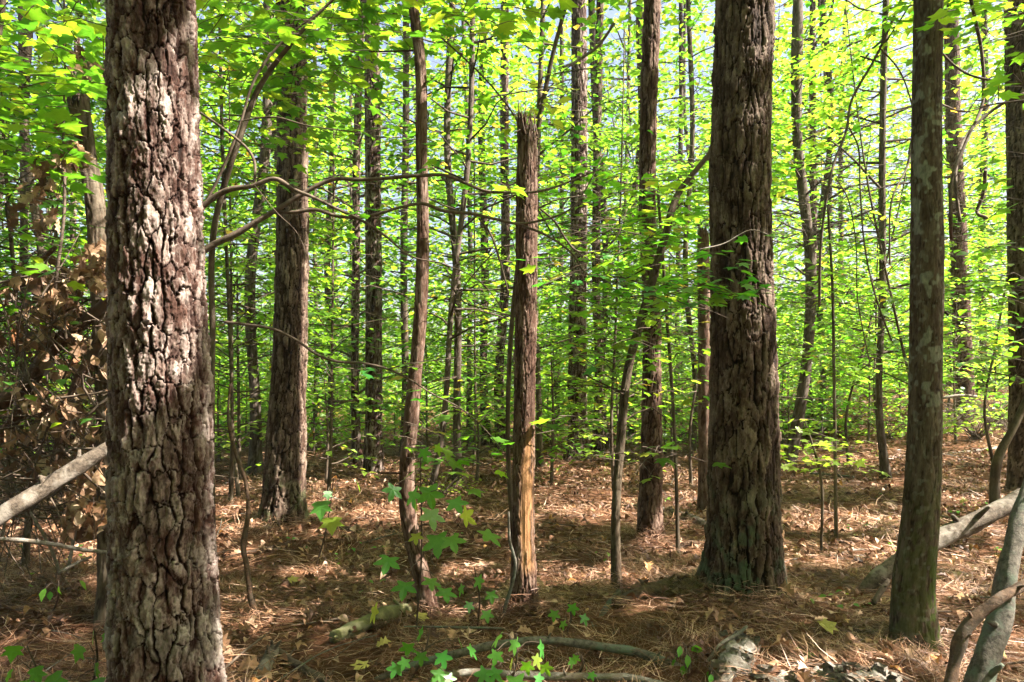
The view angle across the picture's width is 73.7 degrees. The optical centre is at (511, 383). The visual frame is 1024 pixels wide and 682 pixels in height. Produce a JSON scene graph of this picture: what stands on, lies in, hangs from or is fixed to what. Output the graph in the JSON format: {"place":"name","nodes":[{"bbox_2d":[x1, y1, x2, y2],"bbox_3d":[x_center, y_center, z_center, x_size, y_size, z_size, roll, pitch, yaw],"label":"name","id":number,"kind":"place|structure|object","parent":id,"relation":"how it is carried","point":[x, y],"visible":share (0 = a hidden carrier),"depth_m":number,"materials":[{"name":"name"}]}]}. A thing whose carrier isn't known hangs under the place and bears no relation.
{"place":"outdoors","nodes":[
{"label":"outdoors","id":0,"kind":"place"},
{"bbox_2d":[0,0,1006,386],"label":"sky","id":1,"kind":"structure","parent":0,"point":[609,13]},
{"bbox_2d":[0,383,1023,681],"bbox_3d":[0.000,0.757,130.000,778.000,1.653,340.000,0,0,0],"label":"ground","id":2,"kind":"structure","parent":0,"point":[322,643],"depth_m":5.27,"materials":[{"name":"brown plant"}]},
{"bbox_2d":[1,643,67,681],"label":"sweetgum seedling","id":3,"kind":"object","parent":2,"relation":"on","point":[36,673],"visible":1,"depth_m":2.97,"materials":[{"name":"green plant"}]},
{"bbox_2d":[0,0,106,452],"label":"hardwood tree","id":4,"kind":"object","parent":2,"relation":"on","point":[28,49],"visible":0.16,"depth_m":11.46,"materials":[{"name":"green plant"}]},
{"bbox_2d":[66,88,107,629],"bbox_3d":[-2.610,-0.196,4.303,0.384,3.511,0.196,0,0,0],"label":"broken snag","id":5,"kind":"object","parent":2,"relation":"on","point":[95,208],"visible":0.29,"depth_m":4.24,"materials":[{"name":"brown wood"}]},
{"bbox_2d":[0,0,204,429],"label":"leafy sapling","id":6,"kind":"object","parent":2,"relation":"on","point":[58,35],"visible":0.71,"depth_m":3.86,"materials":[{"name":"green plant"}]},
{"bbox_2d":[0,0,223,566],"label":"leafy sapling","id":7,"kind":"object","parent":2,"relation":"on","point":[77,196],"visible":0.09,"depth_m":5.59,"materials":[{"name":"green plant"}]},
{"bbox_2d":[0,7,248,445],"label":"leafy sapling","id":8,"kind":"object","parent":2,"relation":"on","point":[82,246],"visible":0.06,"depth_m":7.98,"materials":[{"name":"green plant"}]},
{"bbox_2d":[0,40,250,614],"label":"fallen treetop","id":9,"kind":"object","parent":2,"relation":"on","point":[58,420],"visible":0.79,"depth_m":4.15,"materials":[{"name":"brown plant"}]},
{"bbox_2d":[0,442,106,525],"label":"slanting pole","id":10,"kind":"object","parent":9,"relation":"attached to","point":[44,487],"visible":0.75,"depth_m":3.56,"materials":[{"name":"grey wood"}]},
{"bbox_2d":[102,0,226,681],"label":"pine tree","id":11,"kind":"object","parent":2,"relation":"on","point":[162,618],"visible":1,"depth_m":2.84,"materials":[{"name":"brown plant"}]},
{"bbox_2d":[13,0,395,498],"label":"leafy sapling","id":12,"kind":"object","parent":2,"relation":"on","point":[270,319],"visible":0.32,"depth_m":8.98,"materials":[{"name":"green plant"}]},
{"bbox_2d":[80,0,402,503],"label":"hardwood tree","id":13,"kind":"object","parent":2,"relation":"on","point":[224,209],"visible":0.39,"depth_m":8.58,"materials":[{"name":"green plant"}]},
{"bbox_2d":[227,384,260,617],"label":"bare sapling","id":14,"kind":"object","parent":2,"relation":"on","point":[249,584],"visible":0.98,"depth_m":4.44,"materials":[{"name":"brown wood"}]},
{"bbox_2d":[98,0,392,475],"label":"hardwood tree","id":15,"kind":"object","parent":2,"relation":"on","point":[255,455],"visible":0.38,"depth_m":11.42,"materials":[{"name":"green plant"}]},
{"bbox_2d":[257,0,309,527],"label":"pine tree","id":16,"kind":"object","parent":2,"relation":"on","point":[284,480],"visible":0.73,"depth_m":7.15,"materials":[{"name":"brown plant"}]},
{"bbox_2d":[203,231,392,480],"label":"sapling","id":17,"kind":"object","parent":2,"relation":"on","point":[239,442],"visible":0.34,"depth_m":10.60,"materials":[{"name":"green plant"}]},
{"bbox_2d":[197,0,399,363],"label":"hardwood tree","id":18,"kind":"object","parent":2,"relation":"on","point":[274,157],"visible":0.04,"depth_m":16.10,"materials":[{"name":"green plant"}]},
{"bbox_2d":[200,50,397,383],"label":"leafy sapling","id":19,"kind":"object","parent":2,"relation":"on","point":[240,296],"visible":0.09,"depth_m":17.07,"materials":[{"name":"green plant"}]},
{"bbox_2d":[222,303,392,452],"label":"sapling","id":20,"kind":"object","parent":2,"relation":"on","point":[324,422],"visible":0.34,"depth_m":14.95,"materials":[{"name":"green plant"}]},
{"bbox_2d":[243,374,402,484],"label":"sapling","id":21,"kind":"object","parent":2,"relation":"on","point":[328,452],"visible":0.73,"depth_m":10.21,"materials":[{"name":"green plant"}]},
{"bbox_2d":[201,26,450,489],"bbox_3d":[-2.292,-1.722,9.399,3.716,6.576,4.366,0,0,-40],"label":"leafy sapling","id":22,"kind":"object","parent":2,"relation":"on","point":[332,252],"visible":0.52,"depth_m":9.48,"materials":[{"name":"green plant"}]},
{"bbox_2d":[211,0,452,439],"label":"hardwood tree","id":23,"kind":"object","parent":2,"relation":"on","point":[326,289],"visible":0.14,"depth_m":17.44,"materials":[{"name":"green plant"}]},
{"bbox_2d":[206,60,464,390],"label":"leafy sapling","id":24,"kind":"object","parent":2,"relation":"on","point":[319,262],"visible":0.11,"depth_m":17.98,"materials":[{"name":"green plant"}]},
{"bbox_2d":[202,0,515,465],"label":"tree","id":25,"kind":"object","parent":2,"relation":"on","point":[356,314],"visible":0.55,"depth_m":12.44,"materials":[{"name":"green plant"}]},
{"bbox_2d":[329,599,416,643],"bbox_3d":[-0.838,1.463,4.229,0.130,0.142,0.808,0,0,33],"label":"mossy log","id":26,"kind":"object","parent":2,"relation":"on","point":[362,624],"visible":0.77,"depth_m":4.14,"materials":[{"name":"wood"}]},
{"bbox_2d":[362,0,384,474],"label":"pine tree","id":27,"kind":"object","parent":2,"relation":"on","point":[372,447],"visible":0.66,"depth_m":11.29,"materials":[{"name":"brown plant"}]},
{"bbox_2d":[195,0,591,522],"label":"arching sapling","id":28,"kind":"object","parent":2,"relation":"on","point":[232,41],"visible":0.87,"depth_m":4.50,"materials":[{"name":"green plant"}]},
{"bbox_2d":[321,15,481,455],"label":"hardwood tree","id":29,"kind":"object","parent":2,"relation":"on","point":[404,307],"visible":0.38,"depth_m":14.44,"materials":[{"name":"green plant"}]},
{"bbox_2d":[314,0,508,617],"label":"crooked tree","id":30,"kind":"object","parent":2,"relation":"on","point":[407,467],"visible":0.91,"depth_m":4.46,"materials":[{"name":"brown plant"}]},
{"bbox_2d":[310,41,514,381],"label":"leafy sapling","id":31,"kind":"object","parent":2,"relation":"on","point":[384,315],"visible":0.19,"depth_m":14.73,"materials":[{"name":"green plant"}]},
{"bbox_2d":[386,626,476,681],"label":"sweetgum seedling","id":32,"kind":"object","parent":2,"relation":"on","point":[440,673],"visible":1,"depth_m":3.31,"materials":[{"name":"green plant"}]},
{"bbox_2d":[361,329,505,457],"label":"sapling","id":33,"kind":"object","parent":2,"relation":"on","point":[422,397],"visible":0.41,"depth_m":13.42,"materials":[{"name":"green plant"}]},
{"bbox_2d":[370,443,501,631],"bbox_3d":[-0.543,0.908,3.615,0.623,1.225,0.982,0,0,-37],"label":"sweetgum seedling","id":34,"kind":"object","parent":2,"relation":"on","point":[440,541],"visible":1,"depth_m":3.36,"materials":[{"name":"green plant"}]},
{"bbox_2d":[341,0,562,479],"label":"hardwood tree","id":35,"kind":"object","parent":2,"relation":"on","point":[451,198],"visible":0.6,"depth_m":10.46,"materials":[{"name":"green plant"}]},
{"bbox_2d":[335,36,578,468],"bbox_3d":[-0.872,-2.278,12.060,3.923,7.636,4.374,0,0,16],"label":"leafy sapling","id":36,"kind":"object","parent":2,"relation":"on","point":[441,190],"visible":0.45,"depth_m":11.98,"materials":[{"name":"green plant"}]},
{"bbox_2d":[319,0,601,485],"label":"hardwood tree","id":37,"kind":"object","parent":2,"relation":"on","point":[471,105],"visible":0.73,"depth_m":9.17,"materials":[{"name":"green plant"}]},
{"bbox_2d":[387,307,543,451],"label":"sapling","id":38,"kind":"object","parent":2,"relation":"on","point":[477,388],"visible":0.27,"depth_m":14.86,"materials":[{"name":"green plant"}]},
{"bbox_2d":[382,0,564,446],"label":"pine tree","id":39,"kind":"object","parent":2,"relation":"on","point":[484,353],"visible":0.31,"depth_m":15.92,"materials":[{"name":"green plant"}]},
{"bbox_2d":[415,385,550,483],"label":"sapling","id":40,"kind":"object","parent":2,"relation":"on","point":[473,443],"visible":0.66,"depth_m":10.19,"materials":[{"name":"green plant"}]},
{"bbox_2d":[200,14,797,451],"bbox_3d":[-0.856,-0.365,4.835,5.362,3.900,2.329,0,0,19],"label":"arching tree","id":41,"kind":"object","parent":2,"relation":"on","point":[716,298],"visible":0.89,"depth_m":4.06,"materials":[{"name":"green plant"}]},
{"bbox_2d":[0,0,1008,448],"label":"woods","id":42,"kind":"object","parent":2,"relation":"on","point":[496,294],"visible":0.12,"depth_m":33.17,"materials":[{"name":"green plant"}]},
{"bbox_2d":[493,0,516,453],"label":"pine tree","id":43,"kind":"object","parent":2,"relation":"on","point":[505,227],"visible":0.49,"depth_m":14.42,"materials":[{"name":"brown plant"}]},
{"bbox_2d":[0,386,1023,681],"bbox_3d":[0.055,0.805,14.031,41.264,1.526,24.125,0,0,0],"label":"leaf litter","id":44,"kind":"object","parent":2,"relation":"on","point":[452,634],"visible":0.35,"depth_m":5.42,"materials":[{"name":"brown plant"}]},
{"bbox_2d":[1,410,1023,681],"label":"twig litter","id":45,"kind":"object","parent":2,"relation":"on","point":[507,538],"visible":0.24,"depth_m":6.16,"materials":[{"name":"brown wood"}]},
{"bbox_2d":[473,633,553,681],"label":"sweetgum seedling","id":46,"kind":"object","parent":2,"relation":"on","point":[483,674],"visible":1,"depth_m":3.17,"materials":[{"name":"green plant"}]},
{"bbox_2d":[508,101,539,609],"bbox_3d":[0.081,-0.178,4.453,0.215,3.330,0.229,0,0,0],"label":"broken snag","id":47,"kind":"object","parent":2,"relation":"on","point":[523,467],"visible":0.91,"depth_m":4.39,"materials":[{"name":"brown wood"}]},
{"bbox_2d":[374,633,682,679],"bbox_3d":[0.084,1.432,3.529,1.733,0.237,0.237,0,0,0],"label":"fallen branch","id":48,"kind":"object","parent":2,"relation":"on","point":[570,642],"visible":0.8,"depth_m":3.58,"materials":[{"name":"grey wood"}]},
{"bbox_2d":[436,70,633,380],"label":"leafy sapling","id":49,"kind":"object","parent":2,"relation":"on","point":[527,103],"visible":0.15,"depth_m":19.00,"materials":[{"name":"green plant"}]},
{"bbox_2d":[427,668,663,681],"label":"fallen branch","id":50,"kind":"object","parent":2,"relation":"on","point":[576,676],"visible":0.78,"depth_m":3.36,"materials":[{"name":"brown wood"}]},
{"bbox_2d":[458,320,635,485],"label":"sapling","id":51,"kind":"object","parent":2,"relation":"on","point":[554,416],"visible":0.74,"depth_m":9.84,"materials":[{"name":"green plant"}]},
{"bbox_2d":[428,0,668,467],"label":"hardwood tree","id":52,"kind":"object","parent":2,"relation":"on","point":[539,440],"visible":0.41,"depth_m":11.95,"materials":[{"name":"green plant"}]},
{"bbox_2d":[446,18,663,430],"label":"hardwood tree","id":53,"kind":"object","parent":2,"relation":"on","point":[562,52],"visible":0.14,"depth_m":20.94,"materials":[{"name":"green plant"}]},
{"bbox_2d":[500,8,612,538],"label":"leaning sapling","id":54,"kind":"object","parent":2,"relation":"on","point":[557,124],"visible":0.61,"depth_m":5.13,"materials":[{"name":"brown wood"}]},
{"bbox_2d":[455,45,667,444],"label":"leafy sapling","id":55,"kind":"object","parent":2,"relation":"on","point":[539,263],"visible":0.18,"depth_m":15.92,"materials":[{"name":"green plant"}]},
{"bbox_2d":[560,0,591,460],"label":"pine tree","id":56,"kind":"object","parent":2,"relation":"on","point":[580,83],"visible":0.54,"depth_m":12.86,"materials":[{"name":"brown plant"}]},
{"bbox_2d":[489,75,691,365],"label":"leafy sapling","id":57,"kind":"object","parent":2,"relation":"on","point":[634,117],"visible":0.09,"depth_m":19.07,"materials":[{"name":"green plant"}]},
{"bbox_2d":[476,19,712,485],"bbox_3d":[1.297,-1.587,9.047,3.892,6.246,4.404,0,0,0],"label":"leafy sapling","id":58,"kind":"object","parent":2,"relation":"on","point":[633,73],"visible":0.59,"depth_m":8.96,"materials":[{"name":"green plant"}]},
{"bbox_2d":[587,0,605,455],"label":"pine tree","id":59,"kind":"object","parent":2,"relation":"on","point":[598,88],"visible":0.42,"depth_m":13.93,"materials":[{"name":"brown plant"}]},
{"bbox_2d":[509,157,710,555],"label":"leafy sapling","id":60,"kind":"object","parent":2,"relation":"on","point":[673,239],"visible":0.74,"depth_m":5.52,"materials":[{"name":"green plant"}]},
{"bbox_2d":[535,282,685,457],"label":"sapling","id":61,"kind":"object","parent":2,"relation":"on","point":[603,380],"visible":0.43,"depth_m":13.21,"materials":[{"name":"green plant"}]},
{"bbox_2d":[538,0,685,449],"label":"hardwood tree","id":62,"kind":"object","parent":2,"relation":"on","point":[604,206],"visible":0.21,"depth_m":15.12,"materials":[{"name":"green plant"}]},
{"bbox_2d":[535,365,690,473],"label":"sapling","id":63,"kind":"object","parent":2,"relation":"on","point":[608,418],"visible":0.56,"depth_m":10.54,"materials":[{"name":"green plant"}]},
{"bbox_2d":[517,0,711,442],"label":"hardwood tree","id":64,"kind":"object","parent":2,"relation":"on","point":[639,55],"visible":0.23,"depth_m":16.94,"materials":[{"name":"green plant"}]},
{"bbox_2d":[502,152,729,588],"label":"leaning sapling","id":65,"kind":"object","parent":2,"relation":"on","point":[618,464],"visible":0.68,"depth_m":4.91,"materials":[{"name":"brown wood"}]},
{"bbox_2d":[510,10,790,453],"bbox_3d":[2.674,-2.992,14.198,5.731,9.037,5.179,0,0,0],"label":"leafy sapling","id":66,"kind":"object","parent":2,"relation":"on","point":[616,152],"visible":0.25,"depth_m":13.87,"materials":[{"name":"green plant"}]},
{"bbox_2d":[636,0,665,539],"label":"pine tree","id":67,"kind":"object","parent":2,"relation":"on","point":[650,507],"visible":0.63,"depth_m":6.43,"materials":[{"name":"brown plant"}]},
{"bbox_2d":[600,2,708,421],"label":"pine tree","id":68,"kind":"object","parent":2,"relation":"on","point":[680,91],"visible":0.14,"depth_m":19.94,"materials":[{"name":"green plant"}]},
{"bbox_2d":[606,0,784,452],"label":"hardwood tree","id":69,"kind":"object","parent":2,"relation":"on","point":[688,11],"visible":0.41,"depth_m":14.45,"materials":[{"name":"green plant"}]},
{"bbox_2d":[696,226,709,513],"bbox_3d":[2.255,-0.155,7.996,0.185,3.398,0.214,0,0,0],"label":"broken snag","id":70,"kind":"object","parent":2,"relation":"on","point":[703,414],"visible":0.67,"depth_m":7.94,"materials":[{"name":"brown wood"}]},
{"bbox_2d":[590,9,865,487],"bbox_3d":[2.986,-1.972,10.187,4.018,7.075,4.407,0,0,0],"label":"leafy sapling","id":71,"kind":"object","parent":2,"relation":"on","point":[786,70],"visible":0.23,"depth_m":9.97,"materials":[{"name":"green plant"}]},
{"bbox_2d":[709,630,761,681],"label":"rotten log","id":72,"kind":"object","parent":2,"relation":"on","point":[733,654],"visible":0.82,"depth_m":3.34,"materials":[{"name":"grey wood"}]},
{"bbox_2d":[693,0,789,604],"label":"pine tree","id":73,"kind":"object","parent":2,"relation":"on","point":[743,531],"visible":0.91,"depth_m":4.33,"materials":[{"name":"brown plant"}]},
{"bbox_2d":[617,12,877,377],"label":"leafy sapling","id":74,"kind":"object","parent":2,"relation":"on","point":[783,311],"visible":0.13,"depth_m":15.51,"materials":[{"name":"green plant"}]},
{"bbox_2d":[595,19,947,500],"bbox_3d":[2.865,-1.492,8.717,3.822,6.036,3.956,0,0,0],"label":"leafy sapling","id":75,"kind":"object","parent":2,"relation":"on","point":[855,128],"visible":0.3,"depth_m":8.06,"materials":[{"name":"green plant"}]},
{"bbox_2d":[670,0,908,465],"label":"hardwood tree","id":76,"kind":"object","parent":2,"relation":"on","point":[799,36],"visible":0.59,"depth_m":12.12,"materials":[{"name":"green plant"}]},
{"bbox_2d":[576,0,1003,108],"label":"shade tree","id":77,"kind":"object","parent":2,"relation":"on","point":[690,22],"visible":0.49,"depth_m":11.82,"materials":[{"name":"green plant"}]},
{"bbox_2d":[750,660,902,681],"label":"rotten log","id":78,"kind":"object","parent":2,"relation":"on","point":[836,674],"visible":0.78,"depth_m":3.21,"materials":[{"name":"wood"}]},
{"bbox_2d":[694,11,958,376],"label":"leafy sapling","id":79,"kind":"object","parent":2,"relation":"on","point":[787,212],"visible":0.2,"depth_m":15.56,"materials":[{"name":"green plant"}]},
{"bbox_2d":[661,0,1000,436],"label":"tree","id":80,"kind":"object","parent":2,"relation":"on","point":[814,44],"visible":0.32,"depth_m":14.86,"materials":[{"name":"green plant"}]},
{"bbox_2d":[779,418,890,553],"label":"sapling","id":81,"kind":"object","parent":2,"relation":"on","point":[809,461],"visible":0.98,"depth_m":5.92,"materials":[{"name":"green plant"}]},
{"bbox_2d":[773,0,909,430],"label":"hardwood tree","id":82,"kind":"object","parent":2,"relation":"on","point":[829,75],"visible":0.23,"depth_m":15.54,"materials":[{"name":"green plant"}]},
{"bbox_2d":[774,204,909,539],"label":"leafy sapling","id":83,"kind":"object","parent":2,"relation":"on","point":[866,289],"visible":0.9,"depth_m":6.59,"materials":[{"name":"green plant"}]},
{"bbox_2d":[797,326,908,442],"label":"sapling","id":84,"kind":"object","parent":2,"relation":"on","point":[887,386],"visible":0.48,"depth_m":13.60,"materials":[{"name":"green plant"}]},
{"bbox_2d":[704,14,1006,432],"bbox_3d":[7.337,-3.191,14.210,5.793,8.639,5.442,0,0,-26],"label":"leafy sapling","id":85,"kind":"object","parent":2,"relation":"on","point":[854,149],"visible":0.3,"depth_m":13.99,"materials":[{"name":"green plant"}]},
{"bbox_2d":[702,4,1023,395],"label":"leafy sapling","id":86,"kind":"object","parent":2,"relation":"on","point":[822,59],"visible":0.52,"depth_m":8.99,"materials":[{"name":"green plant"}]},
{"bbox_2d":[771,0,1006,479],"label":"hardwood tree","id":87,"kind":"object","parent":2,"relation":"on","point":[884,464],"visible":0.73,"depth_m":10.37,"materials":[{"name":"green plant"}]},
{"bbox_2d":[772,27,1008,468],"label":"leafy sapling","id":88,"kind":"object","parent":2,"relation":"on","point":[907,145],"visible":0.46,"depth_m":11.48,"materials":[{"name":"green plant"}]},
{"bbox_2d":[812,47,1007,412],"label":"leafy sapling","id":89,"kind":"object","parent":2,"relation":"on","point":[945,203],"visible":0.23,"depth_m":15.49,"materials":[{"name":"green plant"}]},
{"bbox_2d":[888,0,948,656],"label":"hardwood tree","id":90,"kind":"object","parent":2,"relation":"on","point":[913,613],"visible":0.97,"depth_m":3.73,"materials":[{"name":"hardwood bark"},{"name":"twig wood"},{"name":"light leaf"}]},
{"bbox_2d":[842,34,1007,462],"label":"leafy sapling","id":91,"kind":"object","parent":2,"relation":"on","point":[986,428],"visible":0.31,"depth_m":10.99,"materials":[{"name":"green plant"}]},
{"bbox_2d":[859,0,1006,392],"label":"pine tree","id":92,"kind":"object","parent":2,"relation":"on","point":[986,133],"visible":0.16,"depth_m":18.93,"materials":[{"name":"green plant"}]},
{"bbox_2d":[843,0,1023,385],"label":"leafy sapling","id":93,"kind":"object","parent":2,"relation":"on","point":[983,9],"visible":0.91,"depth_m":4.48,"materials":[{"name":"green plant"}]},
{"bbox_2d":[777,0,901,306],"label":"vine","id":94,"kind":"object","parent":93,"relation":"hanging from","point":[832,169],"visible":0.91,"depth_m":5.13,"materials":[{"name":"brown wood"}]},
{"bbox_2d":[945,0,1003,281],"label":"vine","id":95,"kind":"object","parent":93,"relation":"hanging from","point":[959,156],"visible":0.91,"depth_m":4.19,"materials":[{"name":"brown wood"}]},
{"bbox_2d":[847,2,1023,392],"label":"leafy sapling","id":96,"kind":"object","parent":2,"relation":"on","point":[998,290],"visible":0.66,"depth_m":7.88,"materials":[{"name":"green plant"}]},
{"bbox_2d":[869,296,1007,441],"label":"sapling","id":97,"kind":"object","parent":2,"relation":"on","point":[966,374],"visible":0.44,"depth_m":12.91,"materials":[{"name":"green plant"}]},
{"bbox_2d":[858,488,1019,593],"bbox_3d":[3.294,1.044,4.954,1.844,0.824,0.223,0,0,-13],"label":"fallen log","id":98,"kind":"object","parent":2,"relation":"on","point":[967,525],"visible":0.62,"depth_m":4.92,"materials":[{"name":"brown wood"}]},
{"bbox_2d":[890,385,1007,439],"bbox_3d":[8.520,0.473,12.867,2.906,1.192,2.991,0,0,0],"label":"bush","id":99,"kind":"object","parent":2,"relation":"on","point":[973,433],"visible":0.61,"depth_m":12.84,"materials":[{"name":"green plant"}]},
{"bbox_2d":[943,5,976,418],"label":"pine tree","id":100,"kind":"object","parent":2,"relation":"on","point":[961,229],"visible":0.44,"depth_m":14.87,"materials":[{"name":"brown plant"}]},
{"bbox_2d":[943,579,1023,681],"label":"leaning branch","id":101,"kind":"object","parent":2,"relation":"on","point":[973,620],"visible":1,"depth_m":2.66,"materials":[{"name":"brown wood"}]},
{"bbox_2d":[963,480,1023,681],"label":"leaning branch","id":102,"kind":"object","parent":2,"relation":"on","point":[985,664],"visible":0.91,"depth_m":2.81,"materials":[{"name":"grey wood"}]},
{"bbox_2d":[963,133,1023,503],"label":"bent sapling","id":103,"kind":"object","parent":2,"relation":"on","point":[995,470],"visible":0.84,"depth_m":7.97,"materials":[{"name":"green plant"}]},
{"bbox_2d":[1003,0,1023,492],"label":"pine tree","id":104,"kind":"object","parent":2,"relation":"on","point":[1015,452],"visible":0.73,"depth_m":8.93,"materials":[{"name":"brown plant"}]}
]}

